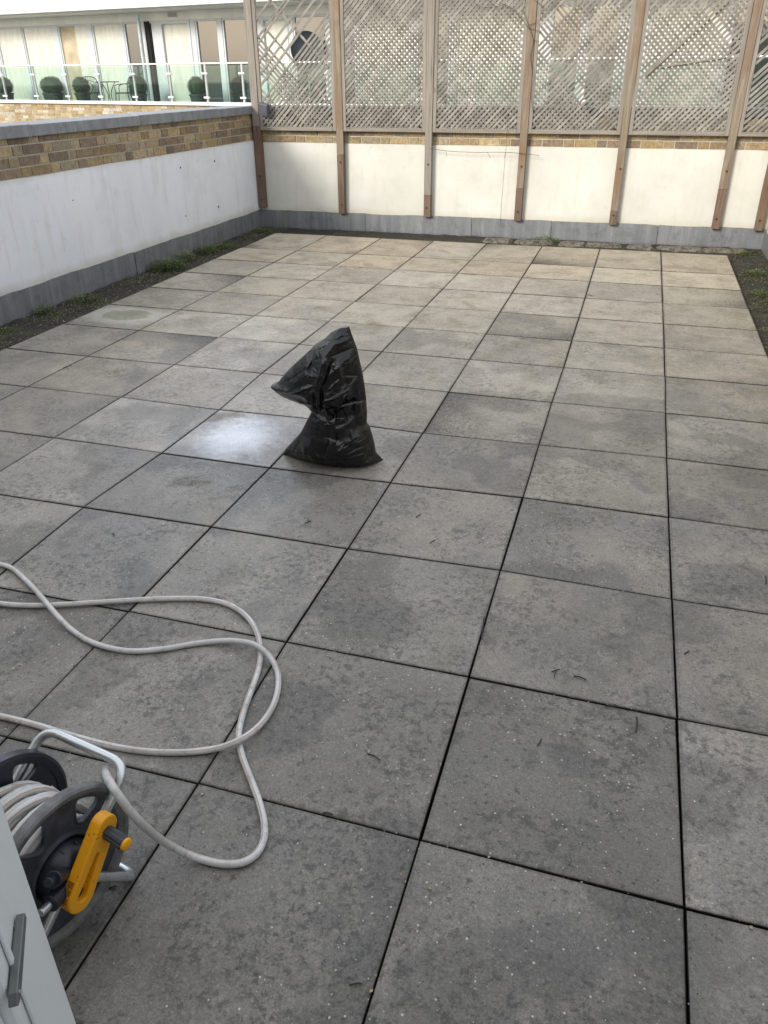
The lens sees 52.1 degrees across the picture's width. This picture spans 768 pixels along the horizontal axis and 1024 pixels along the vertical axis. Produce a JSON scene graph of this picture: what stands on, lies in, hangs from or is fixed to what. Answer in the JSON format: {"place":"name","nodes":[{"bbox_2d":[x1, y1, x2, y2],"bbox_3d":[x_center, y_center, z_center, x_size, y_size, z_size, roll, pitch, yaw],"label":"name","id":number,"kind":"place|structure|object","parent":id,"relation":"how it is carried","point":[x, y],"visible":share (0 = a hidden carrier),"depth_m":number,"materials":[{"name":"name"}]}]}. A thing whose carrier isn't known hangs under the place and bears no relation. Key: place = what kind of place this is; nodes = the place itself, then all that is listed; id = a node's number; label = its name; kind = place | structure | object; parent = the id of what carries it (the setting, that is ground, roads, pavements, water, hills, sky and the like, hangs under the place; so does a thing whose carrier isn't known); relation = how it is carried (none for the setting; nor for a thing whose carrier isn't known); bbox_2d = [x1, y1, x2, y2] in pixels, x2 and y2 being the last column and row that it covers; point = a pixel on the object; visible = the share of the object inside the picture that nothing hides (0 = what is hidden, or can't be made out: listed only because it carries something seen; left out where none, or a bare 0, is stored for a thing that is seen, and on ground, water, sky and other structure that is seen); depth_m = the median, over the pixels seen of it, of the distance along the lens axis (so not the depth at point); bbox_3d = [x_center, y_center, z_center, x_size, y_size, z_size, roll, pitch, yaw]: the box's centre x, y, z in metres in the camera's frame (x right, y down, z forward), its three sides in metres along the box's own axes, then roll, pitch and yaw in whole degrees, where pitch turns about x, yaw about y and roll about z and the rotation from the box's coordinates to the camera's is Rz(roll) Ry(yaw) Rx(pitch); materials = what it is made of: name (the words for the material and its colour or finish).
{"place":"outdoors","nodes":[
{"label":"outdoors","id":0,"kind":"place"},
{"bbox_2d":[39,76,48,99],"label":"topiary","id":1,"kind":"object","parent":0,"point":[43,88],"visible":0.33,"depth_m":23.00,"materials":[{"name":"green plant"}]},
{"bbox_2d":[0,0,767,122],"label":"apartment building","id":2,"kind":"structure","parent":0,"point":[46,32],"depth_m":21.01,"materials":[{"name":"brick"}]},
{"bbox_2d":[0,77,13,99],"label":"topiary","id":3,"kind":"object","parent":2,"relation":"on","point":[9,86],"visible":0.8,"depth_m":23.16,"materials":[{"name":"green plant"}]},
{"bbox_2d":[0,27,31,99],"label":"window","id":4,"kind":"structure","parent":2,"relation":"in","point":[11,52],"depth_m":23.82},
{"bbox_2d":[21,25,63,99],"bbox_3d":[-10.105,-13.239,23.410,1.249,2.138,0.095,14,32,23],"label":"window","id":5,"kind":"structure","parent":2,"relation":"in","point":[38,40],"depth_m":23.22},
{"bbox_2d":[44,76,63,99],"bbox_3d":[-9.428,-12.012,22.506,0.541,0.872,0.526,8,30,15],"label":"topiary","id":6,"kind":"object","parent":2,"relation":"on","point":[54,87],"visible":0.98,"depth_m":22.32,"materials":[{"name":"green plant"}]},
{"bbox_2d":[57,24,97,100],"bbox_3d":[-8.843,-12.930,22.843,1.139,2.138,0.095,14,32,23],"label":"window","id":7,"kind":"structure","parent":2,"relation":"in","point":[74,42],"depth_m":22.68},
{"bbox_2d":[72,76,90,100],"bbox_3d":[-8.704,-12.100,22.673,0.514,0.854,0.527,8,30,15],"label":"topiary","id":8,"kind":"object","parent":2,"relation":"on","point":[79,94],"visible":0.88,"depth_m":22.49,"materials":[{"name":"green plant"}]},
{"bbox_2d":[80,76,101,100],"bbox_3d":[-8.188,-11.759,22.065,0.540,0.853,0.511,-18,34,-28],"label":"metal chair","id":9,"kind":"object","parent":2,"relation":"on","point":[92,86],"visible":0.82,"depth_m":22.05,"materials":[{"name":"black metal"}]},
{"bbox_2d":[96,81,118,100],"bbox_3d":[-7.657,-11.608,21.926,0.620,0.730,0.620,14,32,23],"label":"bistro table","id":10,"kind":"object","parent":2,"relation":"on","point":[108,88],"visible":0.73,"depth_m":21.82,"materials":[{"name":"black metal"}]},
{"bbox_2d":[91,22,129,100],"bbox_3d":[-7.716,-12.655,22.340,1.049,2.138,0.095,14,32,23],"label":"window","id":11,"kind":"structure","parent":2,"relation":"in","point":[106,36],"depth_m":22.23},
{"bbox_2d":[114,76,131,100],"bbox_3d":[-7.156,-11.524,21.633,0.511,0.853,0.540,-2,29,-2],"label":"metal chair","id":12,"kind":"object","parent":2,"relation":"on","point":[119,92],"visible":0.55,"depth_m":21.48,"materials":[{"name":"black metal"}]},
{"bbox_2d":[123,21,150,97],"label":"window","id":13,"kind":"structure","parent":2,"relation":"in","point":[130,28],"depth_m":21.75,"materials":[{"name":"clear glass"}]},
{"bbox_2d":[128,75,147,100],"bbox_3d":[-6.645,-11.335,21.258,0.542,0.880,0.536,8,30,15],"label":"topiary","id":14,"kind":"object","parent":2,"relation":"on","point":[141,85],"visible":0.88,"depth_m":21.08,"materials":[{"name":"green plant"}]},
{"bbox_2d":[149,21,161,100],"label":"window","id":15,"kind":"structure","parent":2,"relation":"in","point":[150,22],"depth_m":21.59,"materials":[{"name":"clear glass"}]},
{"bbox_2d":[158,19,194,101],"bbox_3d":[-5.545,-12.117,21.353,1.039,2.138,0.130,14,32,23],"label":"door","id":16,"kind":"structure","parent":2,"relation":"in","point":[175,35],"depth_m":21.22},
{"bbox_2d":[187,76,205,101],"bbox_3d":[-4.850,-10.889,20.460,0.513,0.861,0.514,8,30,15],"label":"topiary","id":17,"kind":"object","parent":2,"relation":"on","point":[196,87],"visible":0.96,"depth_m":20.27,"materials":[{"name":"green plant"}]},
{"bbox_2d":[195,18,224,101],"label":"window","id":18,"kind":"structure","parent":2,"relation":"in","point":[207,36],"depth_m":20.82,"materials":[{"name":"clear glass"}]},
{"bbox_2d":[221,17,250,101],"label":"window","id":19,"kind":"structure","parent":2,"relation":"in","point":[234,35],"depth_m":20.50,"materials":[{"name":"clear glass"}]},
{"bbox_2d":[260,15,290,102],"bbox_3d":[-2.720,-11.428,20.090,0.819,2.138,0.130,14,32,23],"label":"door","id":20,"kind":"structure","parent":2,"relation":"in","point":[280,22],"depth_m":19.87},
{"bbox_2d":[291,31,322,99],"bbox_3d":[-1.869,-10.783,19.292,0.800,1.783,0.199,-8,30,-13],"label":"satellite dish","id":21,"kind":"object","parent":2,"relation":"on","point":[298,44],"visible":0.39,"depth_m":19.03,"materials":[{"name":"metal"}]},
{"bbox_2d":[293,14,326,102],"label":"window","id":22,"kind":"structure","parent":2,"relation":"in","point":[315,21],"depth_m":19.37,"materials":[{"name":"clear glass"}]},
{"bbox_2d":[344,13,355,102],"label":"window","id":23,"kind":"structure","parent":2,"relation":"in","point":[344,13],"depth_m":19.23,"materials":[{"name":"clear glass"}]},
{"bbox_2d":[0,55,767,105],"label":"glass balustrade","id":24,"kind":"object","parent":2,"relation":"on","point":[205,73],"visible":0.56,"depth_m":19.96,"materials":[{"name":"glass"}]},
{"bbox_2d":[359,11,410,102],"bbox_3d":[0.051,-10.762,18.868,1.379,2.138,0.095,14,32,23],"label":"window","id":25,"kind":"structure","parent":2,"relation":"in","point":[388,28],"depth_m":18.76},
{"bbox_2d":[416,10,451,104],"bbox_3d":[1.165,-10.490,18.370,0.879,2.138,0.095,14,32,23],"label":"window","id":26,"kind":"structure","parent":2,"relation":"in","point":[449,43],"depth_m":18.24,"materials":[{"name":"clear glass"}]},
{"bbox_2d":[454,6,524,104],"bbox_3d":[2.384,-10.193,17.826,1.619,2.138,0.095,14,32,23],"label":"window","id":27,"kind":"structure","parent":2,"relation":"in","point":[503,13],"depth_m":17.74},
{"bbox_2d":[534,8,542,105],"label":"window","id":28,"kind":"structure","parent":2,"relation":"in","point":[540,37],"depth_m":17.16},
{"bbox_2d":[545,3,584,105],"bbox_3d":[3.936,-9.814,17.132,0.699,2.138,0.095,14,32,23],"label":"window","id":29,"kind":"structure","parent":2,"relation":"in","point":[563,5],"depth_m":17.08,"materials":[{"name":"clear glass"}]},
{"bbox_2d":[579,2,623,105],"bbox_3d":[4.644,-9.642,16.815,0.709,2.138,0.095,14,32,23],"label":"window","id":30,"kind":"structure","parent":2,"relation":"in","point":[612,13],"depth_m":16.72,"materials":[{"name":"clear glass"}]},
{"bbox_2d":[619,5,636,105],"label":"window","id":31,"kind":"structure","parent":2,"relation":"in","point":[631,5],"depth_m":16.49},
{"bbox_2d":[639,0,729,106],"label":"window","id":32,"kind":"structure","parent":2,"relation":"in","point":[666,1],"depth_m":16.02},
{"bbox_2d":[718,0,767,106],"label":"window","id":33,"kind":"structure","parent":2,"relation":"in","point":[764,44],"depth_m":15.63,"materials":[{"name":"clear glass"}]},
{"bbox_2d":[0,257,767,1023],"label":"grit","id":34,"kind":"object","parent":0,"point":[400,667],"visible":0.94,"depth_m":2.42,"materials":[{"name":"grey stone"}]},
{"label":"roof deck","id":35,"kind":"structure","parent":0,"visible":0},
{"bbox_2d":[0,105,262,325],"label":"parapet wall","id":36,"kind":"structure","parent":35,"relation":"on","point":[88,204],"depth_m":6.94,"materials":[{"name":"paint"}]},
{"bbox_2d":[0,227,292,350],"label":"channel silt","id":37,"kind":"object","parent":35,"relation":"on","point":[20,335],"visible":0.49,"depth_m":6.63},
{"bbox_2d":[34,302,55,313],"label":"weed","id":38,"kind":"object","parent":37,"relation":"on","point":[47,307],"visible":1,"depth_m":6.18,"materials":[{"name":"green plant"}]},
{"bbox_2d":[69,293,100,303],"bbox_3d":[-2.493,-1.782,6.539,0.272,0.050,0.268,8,30,15],"label":"weed","id":39,"kind":"object","parent":37,"relation":"on","point":[90,298],"visible":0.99,"depth_m":6.54,"materials":[{"name":"green plant"}]},
{"bbox_2d":[147,257,188,271],"bbox_3d":[-2.094,-2.401,7.581,0.430,0.108,0.427,8,30,15],"label":"weed","id":40,"kind":"object","parent":37,"relation":"on","point":[166,267],"visible":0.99,"depth_m":7.59,"materials":[{"name":"green plant"}]},
{"bbox_2d":[174,248,194,261],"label":"weed","id":41,"kind":"object","parent":37,"relation":"on","point":[185,257],"visible":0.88,"depth_m":7.90,"materials":[{"name":"green plant"}]},
{"bbox_2d":[194,242,217,253],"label":"weed","id":42,"kind":"object","parent":37,"relation":"on","point":[206,249],"visible":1,"depth_m":8.25,"materials":[{"name":"green plant"}]},
{"bbox_2d":[210,243,234,249],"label":"weed","id":43,"kind":"object","parent":37,"relation":"on","point":[226,245],"visible":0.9,"depth_m":8.48,"materials":[{"name":"green plant"}]},
{"bbox_2d":[250,228,274,233],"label":"weed","id":44,"kind":"object","parent":37,"relation":"on","point":[258,231],"visible":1,"depth_m":9.38,"materials":[{"name":"green plant"}]},
{"bbox_2d":[0,228,766,347],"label":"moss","id":45,"kind":"object","parent":37,"relation":"on","point":[213,259],"visible":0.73,"depth_m":6.70,"materials":[{"name":"green plant"}]},
{"bbox_2d":[0,227,767,350],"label":"moss","id":46,"kind":"object","parent":37,"relation":"on","point":[243,239],"visible":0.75,"depth_m":7.11,"materials":[{"name":"green plant"}]},
{"bbox_2d":[0,233,767,1023],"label":"terrace paving","id":47,"kind":"structure","parent":35,"relation":"on","point":[164,415],"depth_m":2.60,"materials":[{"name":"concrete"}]},
{"bbox_2d":[0,728,134,948],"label":"hose reel","id":48,"kind":"object","parent":47,"relation":"on","point":[71,874],"visible":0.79,"depth_m":1.59,"materials":[{"name":"grey plastic"}]},
{"bbox_2d":[63,880,74,905],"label":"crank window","id":49,"kind":"structure","parent":48,"relation":"in","point":[70,884],"depth_m":1.55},
{"bbox_2d":[0,562,281,917],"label":"garden hose","id":50,"kind":"object","parent":47,"relation":"on","point":[22,802],"visible":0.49,"depth_m":2.12,"materials":[{"name":"plastic"}]},
{"bbox_2d":[271,326,382,467],"bbox_3d":[-0.280,-0.547,3.602,0.477,0.662,0.310,19,34,30],"label":"rubbish bag","id":51,"kind":"object","parent":47,"relation":"on","point":[322,381],"visible":1,"depth_m":3.51,"materials":[{"name":"black plastic"}]},
{"bbox_2d":[605,704,629,709],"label":"twig","id":52,"kind":"object","parent":47,"relation":"on","point":[616,706],"visible":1,"depth_m":2.27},
{"bbox_2d":[284,228,725,254],"bbox_3d":[1.188,-3.017,8.749,4.898,0.023,0.585,8,30,15],"label":"channel silt","id":53,"kind":"object","parent":35,"relation":"on","point":[426,237],"visible":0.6,"depth_m":8.96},
{"bbox_2d":[527,235,558,244],"bbox_3d":[1.768,-3.008,8.662,0.386,0.069,0.387,8,30,15],"label":"weed","id":54,"kind":"object","parent":53,"relation":"on","point":[545,239],"visible":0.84,"depth_m":8.65,"materials":[{"name":"green plant"}]},
{"bbox_2d":[248,105,767,249],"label":"parapet wall","id":55,"kind":"structure","parent":35,"relation":"on","point":[669,189],"depth_m":8.62,"materials":[{"name":"paint"}]},
{"bbox_2d":[243,0,267,207],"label":"timber post","id":56,"kind":"object","parent":55,"relation":"attached to","point":[260,164],"visible":0.99,"depth_m":8.97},
{"bbox_2d":[251,0,335,130],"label":"trellis panel","id":57,"kind":"object","parent":56,"relation":"attached to","point":[270,125],"visible":0.98,"depth_m":8.70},
{"bbox_2d":[258,102,269,116],"bbox_3d":[-1.355,-4.567,8.905,0.146,0.146,0.109,14,32,24],"label":"wall box","id":58,"kind":"object","parent":57,"relation":"attached to","point":[263,108],"visible":1,"depth_m":8.87,"materials":[{"name":"grey plastic"}]},
{"bbox_2d":[332,0,346,213],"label":"timber post","id":59,"kind":"object","parent":55,"relation":"attached to","point":[340,143],"visible":1,"depth_m":8.72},
{"bbox_2d":[339,0,427,131],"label":"trellis panel","id":60,"kind":"object","parent":59,"relation":"attached to","point":[344,32],"visible":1,"depth_m":8.40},
{"bbox_2d":[423,0,434,216],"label":"timber post","id":61,"kind":"object","parent":55,"relation":"attached to","point":[428,163],"visible":1,"depth_m":8.47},
{"bbox_2d":[432,0,528,133],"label":"trellis panel","id":62,"kind":"object","parent":61,"relation":"attached to","point":[442,128],"visible":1,"depth_m":8.16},
{"bbox_2d":[475,0,521,23],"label":"dry vine","id":63,"kind":"object","parent":62,"relation":"attached to","point":[498,6],"visible":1,"depth_m":7.84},
{"bbox_2d":[514,0,537,220],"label":"timber post","id":64,"kind":"object","parent":55,"relation":"attached to","point":[532,15],"visible":1,"depth_m":8.21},
{"bbox_2d":[430,148,538,158],"bbox_3d":[1.079,-3.881,8.508,1.190,0.090,0.005,8,30,14],"label":"bare twig","id":65,"kind":"object","parent":64,"relation":"attached to","point":[484,152],"visible":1,"depth_m":8.50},
{"bbox_2d":[500,1,578,108],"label":"dry vine","id":66,"kind":"object","parent":64,"relation":"attached to","point":[539,41],"visible":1,"depth_m":7.83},
{"bbox_2d":[528,0,636,134],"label":"trellis panel","id":67,"kind":"object","parent":64,"relation":"attached to","point":[593,130],"visible":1,"depth_m":7.91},
{"bbox_2d":[609,0,645,224],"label":"timber post","id":68,"kind":"object","parent":55,"relation":"attached to","point":[636,40],"visible":1,"depth_m":7.95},
{"bbox_2d":[628,0,753,135],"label":"trellis panel","id":69,"kind":"object","parent":68,"relation":"attached to","point":[734,77],"visible":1,"depth_m":7.67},
{"bbox_2d":[644,0,728,76],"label":"diagonal batten","id":70,"kind":"object","parent":69,"relation":"attached to","point":[687,37],"visible":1,"depth_m":7.54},
{"bbox_2d":[660,57,724,67],"bbox_3d":[2.993,-4.367,7.625,0.586,0.091,0.009,8,30,14],"label":"loose stick","id":71,"kind":"object","parent":69,"relation":"attached to","point":[692,62],"visible":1,"depth_m":7.62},
{"bbox_2d":[711,0,762,228],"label":"timber post","id":72,"kind":"object","parent":55,"relation":"attached to","point":[740,94],"visible":1,"depth_m":7.71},
{"bbox_2d":[737,0,767,136],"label":"trellis panel","id":73,"kind":"object","parent":72,"relation":"attached to","point":[748,95],"visible":1,"depth_m":7.61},
{"bbox_2d":[754,164,767,230],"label":"timber post","id":74,"kind":"object","parent":55,"relation":"attached to","point":[761,213],"visible":1,"depth_m":8.03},
{"bbox_2d":[482,237,746,254],"bbox_3d":[2.430,-2.852,8.440,2.762,0.078,0.227,8,30,14],"label":"mortar fillet","id":75,"kind":"object","parent":35,"relation":"on","point":[647,247],"visible":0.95,"depth_m":8.40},
{"bbox_2d":[724,247,767,356],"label":"channel silt","id":76,"kind":"object","parent":35,"relation":"on","point":[742,262],"visible":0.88,"depth_m":6.92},
{"bbox_2d":[730,250,749,255],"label":"weed","id":77,"kind":"object","parent":76,"relation":"on","point":[742,253],"visible":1,"depth_m":8.02,"materials":[{"name":"green plant"}]},
{"bbox_2d":[745,268,765,275],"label":"weed","id":78,"kind":"object","parent":76,"relation":"on","point":[749,271],"visible":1,"depth_m":7.23,"materials":[{"name":"green plant"}]},
{"bbox_2d":[751,288,767,296],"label":"weed","id":79,"kind":"object","parent":76,"relation":"on","point":[757,293],"visible":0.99,"depth_m":6.59,"materials":[{"name":"green plant"}]},
{"bbox_2d":[761,227,767,258],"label":"parapet wall","id":80,"kind":"structure","parent":35,"relation":"on","point":[764,249],"depth_m":8.06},
{"bbox_3d":[-2.142,1.213,-1.400,6.900,3.100,4.260,8,30,15],"label":"house","id":81,"kind":"object","parent":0,"visible":0},
{"bbox_2d":[0,801,75,1023],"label":"door leaf","id":82,"kind":"object","parent":81,"relation":"attached to","point":[32,990],"visible":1,"depth_m":0.74,"materials":[{"name":"white plastic"}]}
]}

